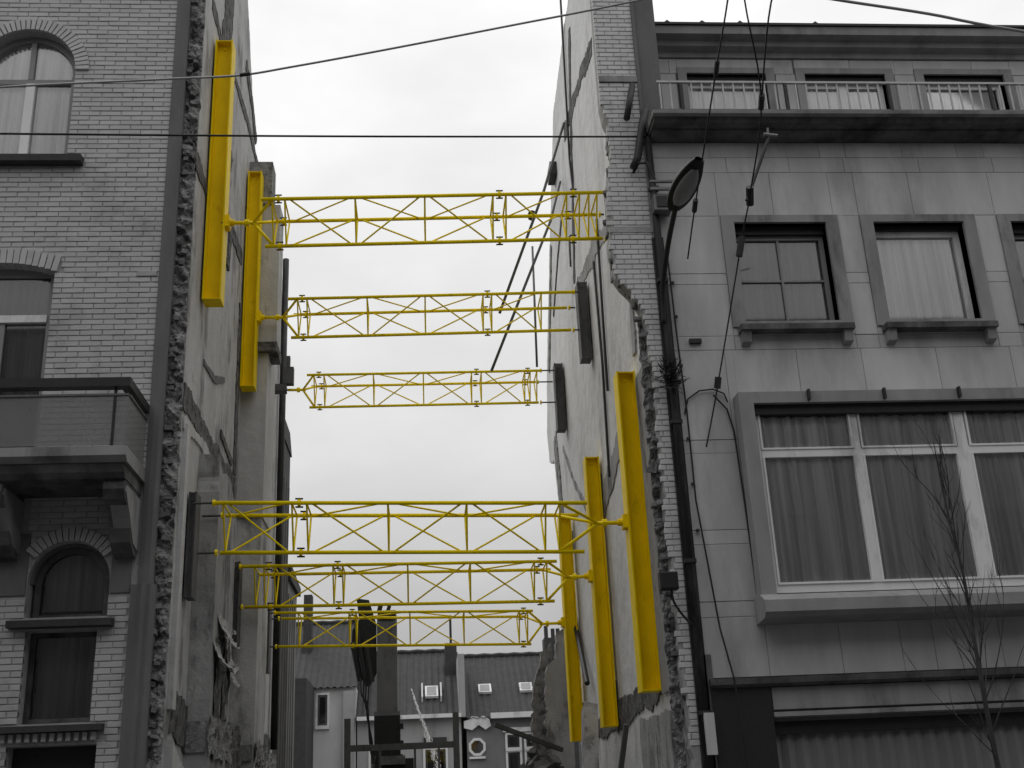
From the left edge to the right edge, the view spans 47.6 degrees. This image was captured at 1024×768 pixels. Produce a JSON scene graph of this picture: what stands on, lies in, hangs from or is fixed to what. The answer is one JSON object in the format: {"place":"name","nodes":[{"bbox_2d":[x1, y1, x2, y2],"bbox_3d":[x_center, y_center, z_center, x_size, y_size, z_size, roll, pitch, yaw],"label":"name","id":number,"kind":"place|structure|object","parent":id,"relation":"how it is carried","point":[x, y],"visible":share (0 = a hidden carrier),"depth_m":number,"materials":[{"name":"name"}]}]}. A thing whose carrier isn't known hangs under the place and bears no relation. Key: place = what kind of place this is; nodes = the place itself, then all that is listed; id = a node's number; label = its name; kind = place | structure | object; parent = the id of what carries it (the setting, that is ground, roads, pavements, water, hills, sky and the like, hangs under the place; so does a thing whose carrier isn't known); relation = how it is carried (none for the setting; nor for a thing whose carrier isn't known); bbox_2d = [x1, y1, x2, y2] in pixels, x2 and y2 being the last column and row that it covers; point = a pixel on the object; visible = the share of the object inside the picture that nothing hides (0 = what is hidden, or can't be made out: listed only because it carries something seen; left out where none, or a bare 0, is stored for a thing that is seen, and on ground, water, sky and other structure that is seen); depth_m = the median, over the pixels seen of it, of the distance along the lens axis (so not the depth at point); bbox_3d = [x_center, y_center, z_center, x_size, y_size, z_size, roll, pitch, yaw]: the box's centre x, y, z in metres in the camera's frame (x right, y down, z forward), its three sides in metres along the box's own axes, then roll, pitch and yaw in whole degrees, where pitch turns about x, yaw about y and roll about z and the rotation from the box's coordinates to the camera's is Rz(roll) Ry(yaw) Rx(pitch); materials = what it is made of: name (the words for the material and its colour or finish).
{"place":"outdoors","nodes":[
{"label":"outdoors","id":0,"kind":"place"},
{"bbox_2d":[0,0,642,87],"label":"overhead wire","id":1,"kind":"object","parent":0,"point":[244,74],"visible":1,"depth_m":11.77,"materials":[{"name":"grey metal"}]},
{"bbox_2d":[293,595,359,767],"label":"white house","id":2,"kind":"structure","parent":0,"point":[326,688],"depth_m":43.17,"materials":[{"name":"white paint"}]},
{"bbox_2d":[315,692,329,729],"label":"window","id":3,"kind":"structure","parent":2,"relation":"in","point":[322,699],"depth_m":43.06,"materials":[{"name":"white glass"}]},
{"bbox_2d":[356,620,465,767],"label":"grey house","id":4,"kind":"structure","parent":0,"point":[434,679],"depth_m":43.77,"materials":[{"name":"paint"}]},
{"bbox_2d":[369,751,375,767],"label":"window","id":5,"kind":"structure","parent":4,"relation":"in","point":[369,751],"depth_m":42.55,"materials":[{"name":"white glass"}]},
{"bbox_2d":[423,748,447,767],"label":"window","id":6,"kind":"structure","parent":4,"relation":"in","point":[431,763],"depth_m":42.76,"materials":[{"name":"white glass"}]},
{"bbox_2d":[461,626,581,767],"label":"dark house","id":7,"kind":"structure","parent":0,"point":[498,687],"depth_m":44.17,"materials":[{"name":"grey tile"}]},
{"bbox_2d":[469,738,485,755],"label":"octagonal window","id":8,"kind":"structure","parent":7,"relation":"in","point":[474,739],"depth_m":42.96,"materials":[{"name":"white paint"}]},
{"bbox_2d":[505,733,521,750],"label":"window","id":9,"kind":"structure","parent":7,"relation":"in","point":[513,740],"depth_m":43.15,"materials":[{"name":"white glass"}]},
{"bbox_2d":[506,751,522,767],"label":"window","id":10,"kind":"structure","parent":7,"relation":"in","point":[513,758],"depth_m":42.94,"materials":[{"name":"white plastic"}]},
{"bbox_2d":[524,750,529,764],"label":"window","id":11,"kind":"structure","parent":7,"relation":"in","point":[525,751],"depth_m":43.00,"materials":[{"name":"white plastic"}]},
{"bbox_2d":[524,732,531,750],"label":"window","id":12,"kind":"structure","parent":7,"relation":"in","point":[529,742],"depth_m":43.17,"materials":[{"name":"white plastic"}]},
{"bbox_2d":[248,0,1023,653],"label":"sky","id":13,"kind":"structure","parent":0,"point":[498,82],"materials":[{"name":"white"}]},
{"bbox_2d":[832,0,1023,32],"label":"overhead wire","id":14,"kind":"object","parent":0,"point":[933,14],"visible":1,"depth_m":11.28,"materials":[{"name":"grey metal"}]},
{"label":"pavement","id":15,"kind":"structure","parent":0,"visible":0},
{"bbox_2d":[0,0,300,767],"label":"brick house","id":16,"kind":"structure","parent":15,"relation":"on","point":[132,415],"depth_m":15.23,"materials":[{"name":"grey brick"}]},
{"bbox_2d":[0,248,61,447],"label":"balcony door","id":17,"kind":"structure","parent":16,"relation":"in","point":[25,306],"depth_m":15.10,"materials":[{"name":"glass"}]},
{"bbox_2d":[0,18,89,165],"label":"arched window","id":18,"kind":"structure","parent":16,"relation":"in","point":[26,61],"depth_m":16.24,"materials":[{"name":"glass"}]},
{"bbox_2d":[0,631,104,743],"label":"low window","id":19,"kind":"structure","parent":16,"relation":"in","point":[65,671],"depth_m":13.58,"materials":[{"name":"glass"}]},
{"bbox_2d":[11,745,95,767],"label":"window","id":20,"kind":"structure","parent":16,"relation":"in","point":[69,756],"depth_m":13.26,"materials":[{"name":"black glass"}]},
{"bbox_2d":[5,527,113,629],"bbox_3d":[-5.283,2.325,13.828,1.180,1.189,0.509,-1,-20,-5],"label":"low arched window","id":21,"kind":"structure","parent":16,"relation":"in","point":[77,578],"depth_m":13.95,"materials":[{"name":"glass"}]},
{"bbox_2d":[183,491,200,600],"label":"pad beam","id":22,"kind":"structure","parent":16,"relation":"attached to","point":[191,549],"depth_m":14.89,"materials":[{"name":"grey metal"}]},
{"bbox_2d":[201,39,235,307],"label":"strongback beam","id":23,"kind":"structure","parent":16,"relation":"attached to","point":[214,265],"depth_m":16.97,"materials":[{"name":"yellow metal"}]},
{"bbox_2d":[221,188,606,250],"bbox_3d":[-1.384,-2.330,16.990,5.660,0.791,0.765,-1,-20,-5],"label":"lattice strut","id":24,"kind":"object","parent":23,"relation":"attached to","point":[356,220],"visible":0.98,"depth_m":16.94,"materials":[{"name":"yellow paint"}]},
{"bbox_2d":[231,561,242,648],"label":"pad beam","id":25,"kind":"structure","parent":16,"relation":"attached to","point":[237,600],"depth_m":18.32,"materials":[{"name":"grey metal"}]},
{"bbox_2d":[235,557,584,610],"bbox_3d":[-1.545,3.250,18.707,5.680,0.756,0.765,-1,-20,-5],"label":"lattice strut","id":26,"kind":"object","parent":25,"relation":"attached to","point":[469,571],"visible":1,"depth_m":18.62,"materials":[{"name":"yellow paint"}]},
{"bbox_2d":[240,170,264,391],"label":"strongback beam","id":27,"kind":"structure","parent":16,"relation":"attached to","point":[253,317],"depth_m":20.28,"materials":[{"name":"yellow metal"}]},
{"bbox_2d":[265,290,579,340],"bbox_3d":[-1.641,-1.139,20.347,5.660,0.763,0.765,-1,-20,-5],"label":"lattice strut","id":28,"kind":"object","parent":27,"relation":"attached to","point":[483,309],"visible":1,"depth_m":20.29,"materials":[{"name":"yellow paint"}]},
{"bbox_2d":[266,604,271,673],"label":"pad beam","id":29,"kind":"structure","parent":16,"relation":"attached to","point":[268,657],"depth_m":21.93,"materials":[{"name":"grey metal"}]},
{"bbox_2d":[275,356,293,393],"bbox_3d":[-4.723,-0.196,23.913,0.450,0.780,0.240,-1,-20,-5],"label":"jack pad","id":30,"kind":"object","parent":16,"relation":"attached to","point":[288,379],"visible":0.88,"depth_m":23.82,"materials":[{"name":"grey metal"}]},
{"bbox_2d":[547,0,1023,767],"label":"stone building","id":31,"kind":"structure","parent":15,"relation":"on","point":[877,310],"depth_m":15.56,"materials":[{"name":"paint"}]},
{"bbox_2d":[0,133,647,137],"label":"overhead wire","id":32,"kind":"object","parent":31,"relation":"attached to","point":[211,135],"visible":1,"depth_m":15.00,"materials":[{"name":"black metal"}]},
{"bbox_2d":[490,181,560,371],"bbox_3d":[0.301,-2.214,23.375,1.635,4.128,0.124,-3,-20,2],"label":"loose pole","id":33,"kind":"object","parent":31,"relation":"attached to","point":[525,284],"visible":0.74,"depth_m":23.31,"materials":[{"name":"metal"}]},
{"bbox_2d":[498,122,564,313],"bbox_3d":[0.433,-3.242,22.730,1.738,3.674,0.210,-15,-23,29],"label":"loose pole","id":34,"kind":"object","parent":31,"relation":"attached to","point":[535,212],"visible":1,"depth_m":22.79,"materials":[{"name":"metal"}]},
{"bbox_2d":[531,246,537,366],"bbox_3d":[0.464,-1.639,24.257,0.065,2.712,0.150,5,-22,-20],"label":"loose pole","id":35,"kind":"object","parent":31,"relation":"attached to","point":[534,302],"visible":0.88,"depth_m":24.16,"materials":[{"name":"metal"}]},
{"bbox_2d":[553,363,566,432],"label":"pad beam","id":36,"kind":"structure","parent":31,"relation":"attached to","point":[560,398],"depth_m":24.05,"materials":[{"name":"grey metal"}]},
{"bbox_2d":[287,368,555,409],"bbox_3d":[-1.919,0.161,23.992,5.660,0.721,0.765,-1,-20,-5],"label":"lattice strut","id":37,"kind":"object","parent":36,"relation":"attached to","point":[323,385],"visible":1,"depth_m":23.94,"materials":[{"name":"yellow paint"}]},
{"bbox_2d":[557,518,583,741],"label":"strongback beam","id":38,"kind":"structure","parent":31,"relation":"attached to","point":[567,621],"depth_m":22.41,"materials":[{"name":"yellow metal"}]},
{"bbox_2d":[268,607,557,648],"bbox_3d":[-1.816,4.724,22.288,5.680,0.801,0.765,-1,-20,-5],"label":"lattice strut","id":39,"kind":"object","parent":38,"relation":"attached to","point":[519,615],"visible":0.99,"depth_m":22.21,"materials":[{"name":"yellow paint"}]},
{"bbox_2d":[575,281,591,363],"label":"pad beam","id":40,"kind":"structure","parent":31,"relation":"attached to","point":[584,325],"depth_m":20.43,"materials":[{"name":"grey wood"}]},
{"bbox_2d":[583,456,618,727],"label":"strongback beam","id":41,"kind":"structure","parent":31,"relation":"attached to","point":[596,575],"depth_m":18.81,"materials":[{"name":"yellow metal"}]},
{"bbox_2d":[618,724,628,767],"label":"debris beam","id":42,"kind":"structure","parent":31,"relation":"attached to","point":[623,745],"depth_m":16.66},
{"bbox_2d":[613,371,661,693],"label":"strongback beam","id":43,"kind":"structure","parent":31,"relation":"attached to","point":[632,522],"depth_m":15.55,"materials":[{"name":"yellow metal"}]},
{"bbox_2d":[193,498,617,557],"bbox_3d":[-1.294,1.932,15.398,5.680,0.772,0.765,-1,-20,-5],"label":"lattice strut","id":44,"kind":"object","parent":43,"relation":"attached to","point":[305,515],"visible":0.99,"depth_m":15.31,"materials":[{"name":"yellow paint"}]},
{"bbox_2d":[632,161,672,215],"bbox_3d":[1.981,-2.718,15.981,0.586,0.798,0.264,-1,-20,-5],"label":"junction box","id":45,"kind":"object","parent":31,"relation":"attached to","point":[659,204],"visible":0.81,"depth_m":15.84,"materials":[{"name":"metal"}]},
{"bbox_2d":[651,353,691,393],"bbox_3d":[2.033,-0.158,14.957,0.552,0.582,0.257,4,-21,-18],"label":"wall weed","id":46,"kind":"object","parent":31,"relation":"attached to","point":[671,375],"depth_m":14.99,"materials":[{"name":"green plant"}]},
{"bbox_2d":[657,571,692,624],"bbox_3d":[1.961,2.609,14.011,0.399,0.610,0.480,-1,-20,-5],"label":"junction box","id":47,"kind":"object","parent":31,"relation":"attached to","point":[667,581],"depth_m":13.86,"materials":[{"name":"black metal"}]},
{"bbox_2d":[660,156,702,323],"bbox_3d":[2.087,-1.760,14.581,0.363,1.276,2.162,-1,-20,-5],"label":"street lamp","id":48,"kind":"object","parent":31,"relation":"attached to","point":[685,184],"visible":1,"depth_m":14.22,"materials":[{"name":"metal"}]},
{"bbox_2d":[687,0,728,258],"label":"overhead wire","id":49,"kind":"object","parent":31,"relation":"attached to","point":[715,75],"visible":0.84,"depth_m":13.83,"materials":[{"name":"paint"}]},
{"bbox_2d":[676,67,778,108],"bbox_3d":[3.361,-4.179,17.987,1.540,1.550,0.251,-1,-20,-5],"label":"attic window","id":50,"kind":"structure","parent":31,"relation":"in","point":[682,72],"depth_m":18.16,"materials":[{"name":"grey glass"}]},
{"bbox_2d":[706,0,764,446],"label":"overhead wire","id":51,"kind":"object","parent":31,"relation":"attached to","point":[741,239],"visible":1,"depth_m":14.81,"materials":[{"name":"paint"}]},
{"bbox_2d":[745,128,777,201],"bbox_3d":[3.172,-2.800,14.783,0.534,1.070,0.060,-1,-20,-5],"label":"spreader rod","id":52,"kind":"object","parent":51,"relation":"attached to","point":[768,135],"visible":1,"depth_m":14.83,"materials":[{"name":"paint"}]},
{"bbox_2d":[762,0,772,92],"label":"overhead wire","id":53,"kind":"object","parent":51,"relation":"attached to","point":[766,44],"visible":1,"depth_m":12.78,"materials":[{"name":"black metal"}]},
{"bbox_2d":[720,215,855,346],"bbox_3d":[3.743,-1.401,15.843,1.660,1.960,0.479,-1,-20,-5],"label":"grey framed window","id":54,"kind":"structure","parent":31,"relation":"in","point":[782,286],"depth_m":16.01,"materials":[{"name":"glass"}]},
{"bbox_2d":[794,68,899,108],"bbox_3d":[5.255,-4.210,18.143,1.580,1.550,0.251,-1,-20,-5],"label":"attic window","id":55,"kind":"structure","parent":31,"relation":"in","point":[800,73],"depth_m":18.31,"materials":[{"name":"grey glass"}]},
{"bbox_2d":[733,386,1023,624],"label":"bay window","id":56,"kind":"structure","parent":31,"relation":"in","point":[832,506],"depth_m":14.70,"materials":[{"name":"white glass"}]},
{"bbox_2d":[859,214,998,344],"bbox_3d":[5.716,-1.433,16.005,1.660,1.960,0.479,-1,-20,-5],"label":"white framed window","id":57,"kind":"structure","parent":31,"relation":"in","point":[918,275],"depth_m":16.18,"materials":[{"name":"grey stone"}]},
{"bbox_2d":[913,69,1019,109],"bbox_3d":[7.188,-4.241,18.301,1.600,1.550,0.251,-1,-20,-5],"label":"attic window","id":58,"kind":"structure","parent":31,"relation":"in","point":[920,75],"depth_m":18.47,"materials":[{"name":"grey glass"}]},
{"bbox_2d":[995,214,1023,325],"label":"dark window","id":59,"kind":"structure","parent":31,"relation":"in","point":[1012,237],"depth_m":16.19,"materials":[{"name":"grey stone"}]},
{"bbox_2d":[892,412,1023,767],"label":"bare tree","id":60,"kind":"object","parent":15,"relation":"on","point":[984,693],"visible":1,"depth_m":12.53,"materials":[{"name":"grey plant"}]},
{"label":"ground","id":61,"kind":"structure","parent":0,"visible":0},
{"bbox_2d":[351,598,413,767],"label":"demolition crane","id":62,"kind":"object","parent":61,"relation":"on","point":[381,662],"visible":0.91,"depth_m":28.88,"materials":[{"name":"grey paint"}]},
{"bbox_2d":[411,688,440,767],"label":"water jet","id":63,"kind":"object","parent":62,"relation":"attached to","point":[427,734],"visible":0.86,"depth_m":29.70},
{"bbox_2d":[344,712,459,767],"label":"site frame","id":64,"kind":"object","parent":61,"relation":"on","point":[349,748],"visible":1,"depth_m":26.68,"materials":[{"name":"grey metal"}]},
{"bbox_2d":[519,748,563,767],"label":"rubble heap","id":65,"kind":"object","parent":61,"relation":"on","point":[535,759],"visible":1,"depth_m":21.63,"materials":[{"name":"grey stone"}]},
{"bbox_2d":[493,722,563,751],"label":"debris beam","id":66,"kind":"structure","parent":65,"relation":"on","point":[527,736],"depth_m":21.31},
{"bbox_2d":[530,628,575,767],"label":"wall remnant","id":67,"kind":"object","parent":61,"relation":"on","point":[549,714],"depth_m":23.87,"materials":[{"name":"paint"}]},
{"bbox_3d":[-1.648,9.848,22.936,10.154,1.184,16.051,-1,-20,-5],"label":"rubble heap","id":68,"kind":"object","parent":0,"visible":0},
{"bbox_2d":[581,701,598,767],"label":"debris beam","id":69,"kind":"structure","parent":68,"relation":"on","point":[590,735],"depth_m":18.42,"materials":[{"name":"paint"}]}
]}

